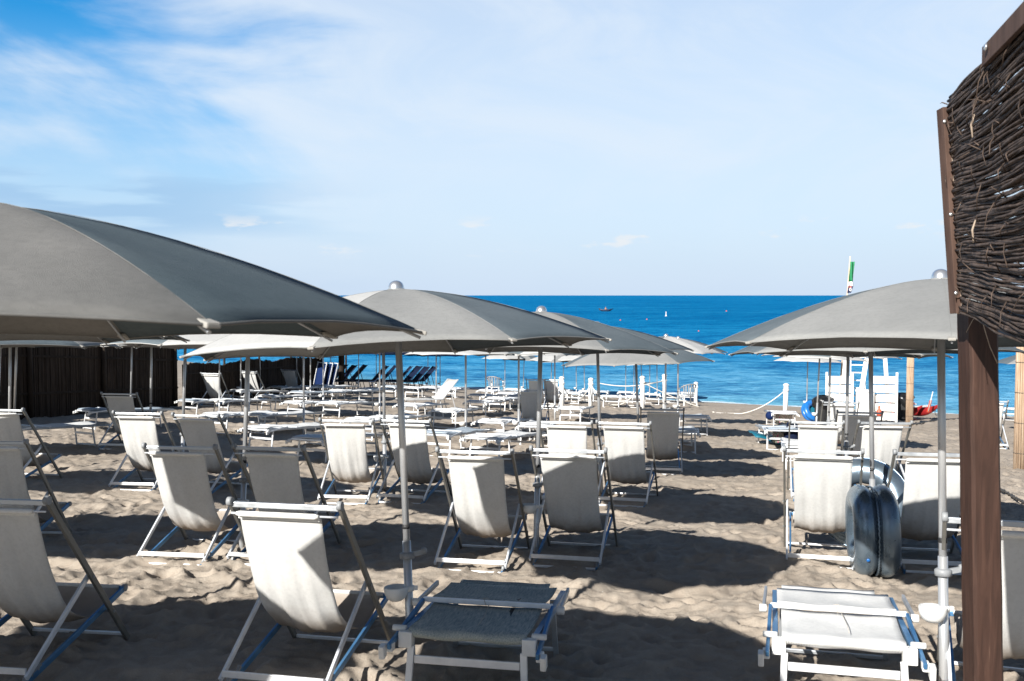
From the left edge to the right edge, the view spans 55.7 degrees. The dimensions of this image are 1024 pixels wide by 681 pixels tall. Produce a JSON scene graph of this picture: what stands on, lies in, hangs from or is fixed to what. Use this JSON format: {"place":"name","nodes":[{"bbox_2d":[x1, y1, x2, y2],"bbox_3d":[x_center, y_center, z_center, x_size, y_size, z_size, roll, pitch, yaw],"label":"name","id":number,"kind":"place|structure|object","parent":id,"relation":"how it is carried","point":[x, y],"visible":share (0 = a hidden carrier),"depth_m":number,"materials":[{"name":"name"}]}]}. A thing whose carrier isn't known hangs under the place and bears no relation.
{"place":"outdoors","nodes":[
{"label":"outdoors","id":0,"kind":"place"},
{"bbox_2d":[0,360,1023,680],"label":"sand","id":1,"kind":"structure","parent":0,"point":[652,598],"depth_m":7.86,"materials":[{"name":"beige sand"}]},
{"bbox_2d":[8,347,11,412],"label":"beach umbrella","id":2,"kind":"object","parent":1,"relation":"on","point":[9,379],"depth_m":13.30,"materials":[{"name":"white metal"}]},
{"bbox_2d":[0,408,62,477],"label":"deckchair","id":3,"kind":"object","parent":1,"relation":"on","point":[10,427],"visible":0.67,"depth_m":12.48,"materials":[{"name":"white fabric"}]},
{"bbox_2d":[0,439,72,533],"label":"deckchair","id":4,"kind":"object","parent":1,"relation":"on","point":[13,484],"visible":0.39,"depth_m":8.42,"materials":[{"name":"white fabric"}]},
{"bbox_2d":[0,340,122,348],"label":"beach umbrella","id":5,"kind":"object","parent":1,"relation":"on","point":[37,343],"visible":0.35,"depth_m":8.79,"materials":[{"name":"white fabric"}]},
{"bbox_2d":[0,496,129,680],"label":"deckchair","id":6,"kind":"object","parent":1,"relation":"on","point":[32,589],"visible":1,"depth_m":5.34,"materials":[{"name":"white fabric"}]},
{"bbox_2d":[21,421,109,445],"bbox_3d":[-7.909,1.633,16.583,0.692,0.450,1.945,1,0,32],"label":"sun lounger","id":7,"kind":"object","parent":1,"relation":"on","point":[74,425],"visible":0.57,"depth_m":16.94,"materials":[{"name":"metal"}]},
{"bbox_2d":[0,346,177,419],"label":"reed fence","id":8,"kind":"object","parent":1,"relation":"on","point":[58,381],"visible":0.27,"depth_m":24.09,"materials":[{"name":"brown wood"}]},
{"bbox_2d":[0,334,189,344],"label":"beach umbrella","id":9,"kind":"object","parent":1,"relation":"on","point":[7,337],"visible":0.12,"depth_m":6.76,"materials":[{"name":"white fabric"}]},
{"bbox_2d":[97,392,145,449],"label":"deckchair","id":10,"kind":"object","parent":1,"relation":"on","point":[121,403],"visible":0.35,"depth_m":16.63,"materials":[{"name":"white fabric"}]},
{"bbox_2d":[73,407,173,429],"bbox_3d":[-8.329,1.655,20.864,0.692,0.450,1.945,1,0,42],"label":"sun lounger","id":11,"kind":"object","parent":1,"relation":"on","point":[91,410],"visible":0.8,"depth_m":20.51,"materials":[{"name":"metal"}]},
{"bbox_2d":[96,346,156,415],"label":"beach umbrella","id":12,"kind":"object","parent":1,"relation":"on","point":[151,354],"depth_m":16.69,"materials":[{"name":"white metal"}]},
{"bbox_2d":[108,410,177,490],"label":"deckchair","id":13,"kind":"object","parent":1,"relation":"on","point":[136,432],"visible":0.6,"depth_m":12.09,"materials":[{"name":"white fabric"}]},
{"bbox_2d":[115,344,197,451],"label":"beach umbrella","id":14,"kind":"object","parent":1,"relation":"on","point":[184,390],"visible":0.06,"depth_m":12.80,"materials":[{"name":"white metal"}]},
{"bbox_2d":[136,443,251,564],"bbox_3d":[-2.694,1.354,8.341,0.648,1.007,1.030,0,-1,7],"label":"deckchair","id":15,"kind":"object","parent":1,"relation":"on","point":[182,478],"visible":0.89,"depth_m":8.10,"materials":[{"name":"white fabric"}]},
{"bbox_2d":[171,412,248,493],"bbox_3d":[-3.741,1.381,12.072,0.648,1.007,1.030,0,-1,14],"label":"deckchair","id":16,"kind":"object","parent":1,"relation":"on","point":[198,432],"visible":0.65,"depth_m":11.83,"materials":[{"name":"white fabric"}]},
{"bbox_2d":[174,398,250,414],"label":"sun lounger","id":17,"kind":"object","parent":1,"relation":"on","point":[194,400],"visible":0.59,"depth_m":24.29,"materials":[{"name":"white plastic"}]},
{"bbox_2d":[0,203,426,342],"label":"beach umbrella","id":18,"kind":"object","parent":1,"relation":"on","point":[63,274],"visible":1,"depth_m":2.04,"materials":[{"name":"fabric"}]},
{"bbox_2d":[198,372,232,405],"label":"deckchair","id":19,"kind":"object","parent":1,"relation":"on","point":[211,382],"visible":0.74,"depth_m":28.27,"materials":[{"name":"white fabric"}]},
{"bbox_2d":[197,410,276,433],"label":"sun lounger","id":20,"kind":"object","parent":1,"relation":"on","point":[224,414],"visible":0.52,"depth_m":19.77,"materials":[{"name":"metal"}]},
{"bbox_2d":[100,334,378,548],"bbox_3d":[-2.315,0.883,8.407,2.266,2.395,2.266,1,-2,0],"label":"beach umbrella","id":21,"kind":"object","parent":1,"relation":"on","point":[198,340],"visible":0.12,"depth_m":8.37,"materials":[{"name":"grey fabric"}]},
{"bbox_2d":[205,398,280,411],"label":"sun lounger","id":22,"kind":"object","parent":1,"relation":"on","point":[251,400],"visible":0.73,"depth_m":24.94,"materials":[{"name":"metal"}]},
{"bbox_2d":[182,357,322,405],"bbox_3d":[-8.594,1.388,33.685,0.154,1.973,11.498,0,3,9],"label":"reed fence","id":23,"kind":"object","parent":1,"relation":"on","point":[271,374],"visible":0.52,"depth_m":31.90,"materials":[{"name":"brown wood"}]},
{"bbox_2d":[238,370,268,398],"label":"deckchair","id":24,"kind":"object","parent":1,"relation":"on","point":[253,384],"visible":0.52,"depth_m":31.22,"materials":[{"name":"white fabric"}]},
{"bbox_2d":[225,389,288,404],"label":"sun lounger","id":25,"kind":"object","parent":1,"relation":"on","point":[241,391],"visible":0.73,"depth_m":29.83,"materials":[{"name":"metal"}]},
{"bbox_2d":[237,422,325,450],"bbox_3d":[-3.928,1.699,17.278,0.692,0.450,1.945,1,-1,30],"label":"sun lounger","id":26,"kind":"object","parent":1,"relation":"on","point":[268,428],"visible":0.76,"depth_m":16.77,"materials":[{"name":"metal"}]},
{"bbox_2d":[236,410,326,433],"bbox_3d":[-4.861,1.717,20.610,0.692,0.450,1.945,1,-1,34],"label":"sun lounger","id":27,"kind":"object","parent":1,"relation":"on","point":[261,414],"visible":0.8,"depth_m":20.32,"materials":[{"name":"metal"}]},
{"bbox_2d":[226,443,340,565],"bbox_3d":[-1.923,1.359,8.315,0.648,1.007,1.030,0,-1,13],"label":"deckchair","id":28,"kind":"object","parent":1,"relation":"on","point":[273,478],"visible":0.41,"depth_m":8.04,"materials":[{"name":"white fabric"}]},
{"bbox_2d":[254,394,318,409],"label":"sun lounger","id":29,"kind":"object","parent":1,"relation":"on","point":[273,396],"visible":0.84,"depth_m":27.23,"materials":[{"name":"metal"}]},
{"bbox_2d":[280,369,306,394],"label":"deckchair","id":30,"kind":"object","parent":1,"relation":"on","point":[289,376],"visible":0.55,"depth_m":33.94,"materials":[{"name":"white fabric"}]},
{"bbox_2d":[297,357,304,434],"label":"beach umbrella","id":31,"kind":"object","parent":1,"relation":"on","point":[301,415],"visible":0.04,"depth_m":19.49,"materials":[{"name":"white metal"}]},
{"bbox_2d":[218,497,395,680],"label":"deckchair","id":32,"kind":"object","parent":1,"relation":"on","point":[286,553],"visible":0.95,"depth_m":5.16,"materials":[{"name":"white fabric"}]},
{"bbox_2d":[279,400,343,416],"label":"sun lounger","id":33,"kind":"object","parent":1,"relation":"on","point":[300,402],"visible":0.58,"depth_m":24.51,"materials":[{"name":"metal"}]},
{"bbox_2d":[287,390,343,404],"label":"sun lounger","id":34,"kind":"object","parent":1,"relation":"on","point":[301,392],"visible":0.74,"depth_m":29.89,"materials":[{"name":"white plastic"}]},
{"bbox_2d":[312,362,326,393],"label":"folded deckchair","id":35,"kind":"object","parent":1,"relation":"on","point":[319,375],"visible":0.74,"depth_m":36.35,"materials":[{"name":"fabric"}]},
{"bbox_2d":[285,432,387,461],"bbox_3d":[-2.756,1.698,15.554,0.692,0.450,1.945,0,-1,24],"label":"sun lounger","id":36,"kind":"object","parent":1,"relation":"on","point":[311,437],"visible":0.45,"depth_m":14.87,"materials":[{"name":"metal"}]},
{"bbox_2d":[338,355,344,388],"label":"wooden pillar","id":37,"kind":"structure","parent":1,"relation":"on","point":[341,371],"depth_m":38.72,"materials":[{"name":"brown wood"}]},
{"bbox_2d":[315,400,378,417],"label":"sun lounger","id":38,"kind":"object","parent":1,"relation":"on","point":[338,403],"visible":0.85,"depth_m":24.71,"materials":[{"name":"metal"}]},
{"bbox_2d":[317,417,385,504],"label":"deckchair","id":39,"kind":"object","parent":1,"relation":"on","point":[346,450],"visible":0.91,"depth_m":11.28,"materials":[{"name":"white fabric"}]},
{"bbox_2d":[328,389,378,400],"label":"sun lounger","id":40,"kind":"object","parent":1,"relation":"on","point":[348,390],"visible":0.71,"depth_m":31.85,"materials":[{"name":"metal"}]},
{"bbox_2d":[340,416,410,440],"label":"sun lounger","id":41,"kind":"object","parent":1,"relation":"on","point":[359,418],"visible":0.34,"depth_m":18.91,"materials":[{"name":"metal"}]},
{"bbox_2d":[373,352,412,489],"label":"beach umbrella","id":42,"kind":"object","parent":1,"relation":"on","point":[384,456],"visible":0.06,"depth_m":11.97,"materials":[{"name":"white metal"}]},
{"bbox_2d":[179,280,611,663],"bbox_3d":[-0.630,0.859,5.427,2.204,2.388,2.196,0,3,-10],"label":"beach umbrella","id":43,"kind":"object","parent":1,"relation":"on","point":[453,323],"visible":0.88,"depth_m":4.97,"materials":[{"name":"fabric"}]},
{"bbox_2d":[369,413,430,437],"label":"sun lounger","id":44,"kind":"object","parent":1,"relation":"on","point":[407,415],"visible":0.36,"depth_m":19.88,"materials":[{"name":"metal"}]},
{"bbox_2d":[381,366,429,391],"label":"sun lounger","id":45,"kind":"object","parent":1,"relation":"on","point":[420,374],"visible":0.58,"depth_m":41.52,"materials":[{"name":"blue fabric"}]},
{"bbox_2d":[376,417,452,503],"bbox_3d":[-1.149,1.403,11.572,0.648,1.007,1.030,0,-1,15],"label":"deckchair","id":46,"kind":"object","parent":1,"relation":"on","point":[420,470],"visible":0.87,"depth_m":11.33,"materials":[{"name":"white fabric"}]},
{"bbox_2d":[392,402,448,419],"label":"sun lounger","id":47,"kind":"object","parent":1,"relation":"on","point":[418,405],"visible":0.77,"depth_m":24.53,"materials":[{"name":"metal"}]},
{"bbox_2d":[396,378,458,410],"bbox_3d":[-2.465,1.597,28.241,1.765,0.971,0.604,2,-1,-35],"label":"sun lounger","id":48,"kind":"object","parent":1,"relation":"on","point":[444,390],"visible":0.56,"depth_m":28.51,"materials":[{"name":"fabric"}]},
{"bbox_2d":[427,407,477,427],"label":"sun lounger","id":49,"kind":"object","parent":1,"relation":"on","point":[454,410],"visible":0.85,"depth_m":22.29,"materials":[{"name":"metal"}]},
{"bbox_2d":[404,350,513,442],"bbox_3d":[-0.893,1.079,18.747,2.182,2.393,2.178,1,3,17],"label":"beach umbrella","id":50,"kind":"object","parent":1,"relation":"on","point":[469,352],"visible":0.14,"depth_m":17.96,"materials":[{"name":"white fabric"}]},
{"bbox_2d":[427,427,495,455],"bbox_3d":[-0.952,1.738,16.754,0.692,0.450,1.945,0,-1,24],"label":"sun lounger","id":51,"kind":"object","parent":1,"relation":"on","point":[450,433],"visible":0.61,"depth_m":16.37,"materials":[{"name":"white plastic"}]},
{"bbox_2d":[378,579,568,680],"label":"sun lounger","id":52,"kind":"object","parent":1,"relation":"on","point":[440,617],"visible":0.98,"depth_m":5.06,"materials":[{"name":"grey fabric"}]},
{"bbox_2d":[434,446,530,572],"bbox_3d":[-0.232,1.370,8.157,0.648,1.007,1.030,0,-1,12],"label":"deckchair","id":53,"kind":"object","parent":1,"relation":"on","point":[478,503],"visible":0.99,"depth_m":7.93,"materials":[{"name":"white fabric"}]},
{"bbox_2d":[462,399,504,415],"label":"sun lounger","id":54,"kind":"object","parent":1,"relation":"on","point":[486,401],"visible":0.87,"depth_m":26.70,"materials":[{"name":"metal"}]},
{"bbox_2d":[459,430,545,456],"bbox_3d":[-0.105,1.743,16.143,0.692,0.450,1.945,0,-1,26],"label":"sun lounger","id":55,"kind":"object","parent":1,"relation":"on","point":[498,437],"visible":0.84,"depth_m":15.68,"materials":[{"name":"metal"}]},
{"bbox_2d":[471,416,533,441],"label":"sun lounger","id":56,"kind":"object","parent":1,"relation":"on","point":[503,421],"visible":0.77,"depth_m":19.16,"materials":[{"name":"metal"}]},
{"bbox_2d":[459,353,577,440],"bbox_3d":[0.133,1.104,19.207,2.182,2.393,2.178,1,3,17],"label":"beach umbrella","id":57,"kind":"object","parent":1,"relation":"on","point":[518,421],"visible":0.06,"depth_m":19.11,"materials":[{"name":"white metal"}]},
{"bbox_2d":[517,389,549,432],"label":"deckchair","id":58,"kind":"object","parent":1,"relation":"on","point":[528,403],"visible":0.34,"depth_m":21.38,"materials":[{"name":"white fabric"}]},
{"bbox_2d":[515,420,557,444],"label":"sun lounger","id":59,"kind":"object","parent":1,"relation":"on","point":[530,424],"visible":0.56,"depth_m":18.19,"materials":[{"name":"metal"}]},
{"bbox_2d":[525,378,548,409],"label":"deckchair","id":60,"kind":"object","parent":1,"relation":"on","point":[532,385],"visible":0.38,"depth_m":30.81,"materials":[{"name":"white fabric"}]},
{"bbox_2d":[542,379,558,408],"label":"deckchair","id":61,"kind":"object","parent":1,"relation":"on","point":[549,386],"visible":0.59,"depth_m":31.44,"materials":[{"name":"white fabric"}]},
{"bbox_2d":[540,420,600,498],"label":"deckchair","id":62,"kind":"object","parent":1,"relation":"on","point":[565,437],"visible":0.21,"depth_m":11.25,"materials":[{"name":"white fabric"}]},
{"bbox_2d":[529,445,617,570],"bbox_3d":[0.542,1.377,8.315,0.648,1.007,1.030,0,-1,14],"label":"deckchair","id":63,"kind":"object","parent":1,"relation":"on","point":[570,483],"visible":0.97,"depth_m":8.10,"materials":[{"name":"white fabric"}]},
{"bbox_2d":[555,405,592,421],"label":"sun lounger","id":64,"kind":"object","parent":1,"relation":"on","point":[572,407],"visible":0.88,"depth_m":24.44,"materials":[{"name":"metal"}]},
{"bbox_2d":[472,306,678,551],"bbox_3d":[0.223,0.900,8.247,2.211,2.395,2.211,1,-2,0],"label":"beach umbrella","id":65,"kind":"object","parent":1,"relation":"on","point":[622,341],"visible":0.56,"depth_m":8.14,"materials":[{"name":"fabric"}]},
{"bbox_2d":[504,321,694,492],"bbox_3d":[1.063,0.957,12.074,2.204,2.392,2.200,0,3,-10],"label":"beach umbrella","id":66,"kind":"object","parent":1,"relation":"on","point":[668,344],"visible":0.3,"depth_m":11.88,"materials":[{"name":"white fabric"}]},
{"bbox_2d":[595,420,658,507],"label":"deckchair","id":67,"kind":"object","parent":1,"relation":"on","point":[625,445],"visible":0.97,"depth_m":11.31,"materials":[{"name":"white fabric"}]},
{"bbox_2d":[562,350,714,437],"bbox_3d":[1.903,1.153,14.645,2.211,2.395,2.211,-2,0,0],"label":"beach umbrella","id":68,"kind":"object","parent":1,"relation":"on","point":[620,359],"visible":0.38,"depth_m":13.89,"materials":[{"name":"white fabric"}]},
{"bbox_2d":[640,407,684,474],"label":"deckchair","id":69,"kind":"object","parent":1,"relation":"on","point":[665,428],"visible":0.84,"depth_m":14.27,"materials":[{"name":"white fabric"}]},
{"bbox_2d":[678,425,700,453],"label":"sun lounger","id":70,"kind":"object","parent":1,"relation":"on","point":[691,429],"visible":0.48,"depth_m":17.40,"materials":[{"name":"metal"}]},
{"bbox_2d":[660,334,724,411],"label":"beach umbrella","id":71,"kind":"object","parent":1,"relation":"on","point":[698,348],"visible":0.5,"depth_m":19.12,"materials":[{"name":"fabric"}]},
{"bbox_2d":[679,413,711,435],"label":"sun lounger","id":72,"kind":"object","parent":1,"relation":"on","point":[701,416],"visible":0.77,"depth_m":21.77,"materials":[{"name":"metal"}]},
{"bbox_2d":[673,336,727,411],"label":"beach umbrella","id":73,"kind":"object","parent":1,"relation":"on","point":[678,398],"visible":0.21,"depth_m":23.78,"materials":[{"name":"white metal"}]},
{"bbox_2d":[755,424,797,449],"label":"sun lounger","id":74,"kind":"object","parent":1,"relation":"on","point":[767,428],"visible":0.72,"depth_m":18.19,"materials":[{"name":"white fabric"}]},
{"bbox_2d":[764,410,799,425],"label":"sun lounger","id":75,"kind":"object","parent":1,"relation":"on","point":[785,412],"visible":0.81,"depth_m":24.49,"materials":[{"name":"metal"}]},
{"bbox_2d":[780,437,797,469],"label":"sun lounger","id":76,"kind":"object","parent":1,"relation":"on","point":[793,443],"visible":0.36,"depth_m":15.02,"materials":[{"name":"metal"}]},
{"bbox_2d":[774,357,841,402],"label":"beach umbrella","id":77,"kind":"object","parent":1,"relation":"on","point":[793,359],"visible":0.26,"depth_m":31.41,"materials":[{"name":"white fabric"}]},
{"bbox_2d":[801,400,814,421],"bbox_3d":[8.820,2.085,28.459,0.660,0.660,0.280,10,-30,-15],"label":"blue float","id":78,"kind":"object","parent":1,"relation":"on","point":[807,409],"visible":0.53,"depth_m":28.32,"materials":[{"name":"plastic"}]},
{"bbox_2d":[787,419,844,500],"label":"deckchair","id":79,"kind":"object","parent":1,"relation":"on","point":[815,437],"visible":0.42,"depth_m":11.70,"materials":[{"name":"white fabric"}]},
{"bbox_2d":[773,355,867,424],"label":"beach umbrella","id":80,"kind":"object","parent":1,"relation":"on","point":[838,358],"visible":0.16,"depth_m":22.86,"materials":[{"name":"fabric"}]},
{"bbox_2d":[812,395,833,421],"bbox_3d":[8.882,1.948,27.710,0.604,0.774,0.600,0,3,0],"label":"rubbish bin","id":81,"kind":"object","parent":1,"relation":"on","point":[825,405],"visible":0.59,"depth_m":27.51,"materials":[{"name":"black plastic"}]},
{"bbox_2d":[783,446,864,569],"bbox_3d":[2.681,1.394,8.392,0.648,1.007,1.030,0,-1,16],"label":"deckchair","id":82,"kind":"object","parent":1,"relation":"on","point":[822,485],"visible":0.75,"depth_m":8.18,"materials":[{"name":"white fabric"}]},
{"bbox_2d":[761,354,901,425],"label":"beach umbrella","id":83,"kind":"object","parent":1,"relation":"on","point":[829,393],"visible":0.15,"depth_m":17.19,"materials":[{"name":"white fabric"}]},
{"bbox_2d":[819,400,859,450],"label":"deckchair","id":84,"kind":"object","parent":1,"relation":"on","point":[835,406],"visible":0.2,"depth_m":17.49,"materials":[{"name":"white fabric"}]},
{"bbox_2d":[838,256,854,401],"bbox_3d":[10.983,-0.078,31.887,0.486,5.379,0.141,0,3,0],"label":"flag","id":85,"kind":"object","parent":1,"relation":"on","point":[850,277],"visible":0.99,"depth_m":31.79,"materials":[{"name":"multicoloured fabric"}]},
{"bbox_2d":[758,585,936,680],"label":"folded lounger","id":86,"kind":"object","parent":1,"relation":"on","point":[882,628],"visible":0.98,"depth_m":4.95,"materials":[{"name":"fabric"}]},
{"bbox_2d":[751,353,952,455],"bbox_3d":[4.134,0.990,11.967,2.211,2.395,2.211,2,-2,0],"label":"beach umbrella","id":87,"kind":"object","parent":1,"relation":"on","point":[846,447],"visible":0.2,"depth_m":11.97,"materials":[{"name":"white metal"}]},
{"bbox_2d":[835,410,883,457],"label":"deckchair","id":88,"kind":"object","parent":1,"relation":"on","point":[852,422],"visible":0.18,"depth_m":14.10,"materials":[{"name":"grey fabric"}]},
{"bbox_2d":[825,357,897,421],"bbox_3d":[10.242,1.159,28.461,1.990,2.433,0.958,1,3,16],"label":"lifeguard stand","id":89,"kind":"object","parent":1,"relation":"on","point":[862,394],"visible":0.5,"depth_m":28.09,"materials":[{"name":"white paint"}]},
{"bbox_2d":[705,269,1023,680],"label":"beach umbrella","id":90,"kind":"object","parent":1,"relation":"on","point":[915,315],"visible":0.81,"depth_m":4.61,"materials":[{"name":"grey fabric"}]},
{"bbox_2d":[828,457,904,545],"bbox_3d":[3.143,1.456,8.697,0.827,0.827,0.200,6,-13,28],"label":"inflatable ring","id":91,"kind":"object","parent":1,"relation":"on","point":[882,470],"visible":0.23,"depth_m":8.63,"materials":[{"name":"silver rubber"}]},
{"bbox_2d":[845,485,901,577],"bbox_3d":[2.894,1.525,7.783,0.350,0.723,0.672,-2,-1,11],"label":"inflatable ring","id":92,"kind":"object","parent":1,"relation":"on","point":[873,530],"visible":1,"depth_m":7.51,"materials":[{"name":"silver rubber"}]},
{"bbox_2d":[728,346,1023,489],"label":"beach umbrella","id":93,"kind":"object","parent":1,"relation":"on","point":[869,352],"visible":0.2,"depth_m":8.16,"materials":[{"name":"grey fabric"}]},
{"bbox_2d":[849,420,912,484],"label":"deckchair","id":94,"kind":"object","parent":1,"relation":"on","point":[887,440],"visible":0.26,"depth_m":11.78,"materials":[{"name":"white fabric"}]},
{"bbox_2d":[891,392,914,420],"bbox_3d":[12.087,2.044,29.989,0.672,0.860,0.667,0,3,0],"label":"rubbish bin","id":95,"kind":"object","parent":1,"relation":"on","point":[901,406],"visible":0.37,"depth_m":29.76,"materials":[{"name":"black plastic"}]},
{"bbox_2d":[874,391,937,415],"bbox_3d":[12.741,2.003,31.271,1.240,0.900,2.052,-1,3,-28],"label":"rescue boat","id":96,"kind":"object","parent":1,"relation":"on","point":[922,410],"visible":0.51,"depth_m":30.82,"materials":[{"name":"red paint"}]},
{"bbox_2d":[906,357,913,425],"bbox_3d":[11.256,1.314,27.410,0.212,2.350,0.212,0,3,0],"label":"bamboo post","id":97,"kind":"object","parent":1,"relation":"on","point":[910,389],"visible":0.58,"depth_m":27.34,"materials":[{"name":"brown wood"}]},
{"bbox_2d":[887,449,961,574],"bbox_3d":[3.501,1.398,8.220,0.648,1.007,1.030,0,-1,11],"label":"deckchair","id":98,"kind":"object","parent":1,"relation":"on","point":[919,519],"visible":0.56,"depth_m":7.97,"materials":[{"name":"white fabric"}]},
{"bbox_2d":[936,512,1023,680],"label":"deckchair","id":99,"kind":"object","parent":1,"relation":"on","point":[1012,551],"visible":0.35,"depth_m":4.73,"materials":[{"name":"white fabric"}]},
{"bbox_2d":[957,301,1003,680],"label":"wooden post","id":100,"kind":"object","parent":1,"relation":"on","point":[979,445],"visible":0.85,"depth_m":3.49,"materials":[{"name":"brown wood"}]},
{"bbox_2d":[937,1,1023,343],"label":"twig screen","id":101,"kind":"object","parent":100,"relation":"attached to","point":[979,211],"visible":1,"depth_m":2.84,"materials":[{"name":"brown plant"}]},
{"bbox_2d":[999,400,1008,448],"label":"deckchair","id":102,"kind":"object","parent":1,"relation":"on","point":[1001,405],"visible":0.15,"depth_m":19.47,"materials":[{"name":"white fabric"}]},
{"bbox_2d":[1013,347,1023,468],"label":"bamboo post","id":103,"kind":"object","parent":1,"relation":"on","point":[1018,453],"visible":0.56,"depth_m":15.49,"materials":[{"name":"brown wood"}]},
{"bbox_2d":[0,0,1023,294],"label":"sky","id":104,"kind":"structure","parent":0,"point":[338,147],"materials":[{"name":"blue"}]},
{"bbox_2d":[177,295,1015,416],"bbox_3d":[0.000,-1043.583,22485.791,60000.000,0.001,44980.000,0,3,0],"label":"sea","id":105,"kind":"structure","parent":0,"point":[754,379],"depth_m":63.60,"materials":[{"name":"blue liquid"}]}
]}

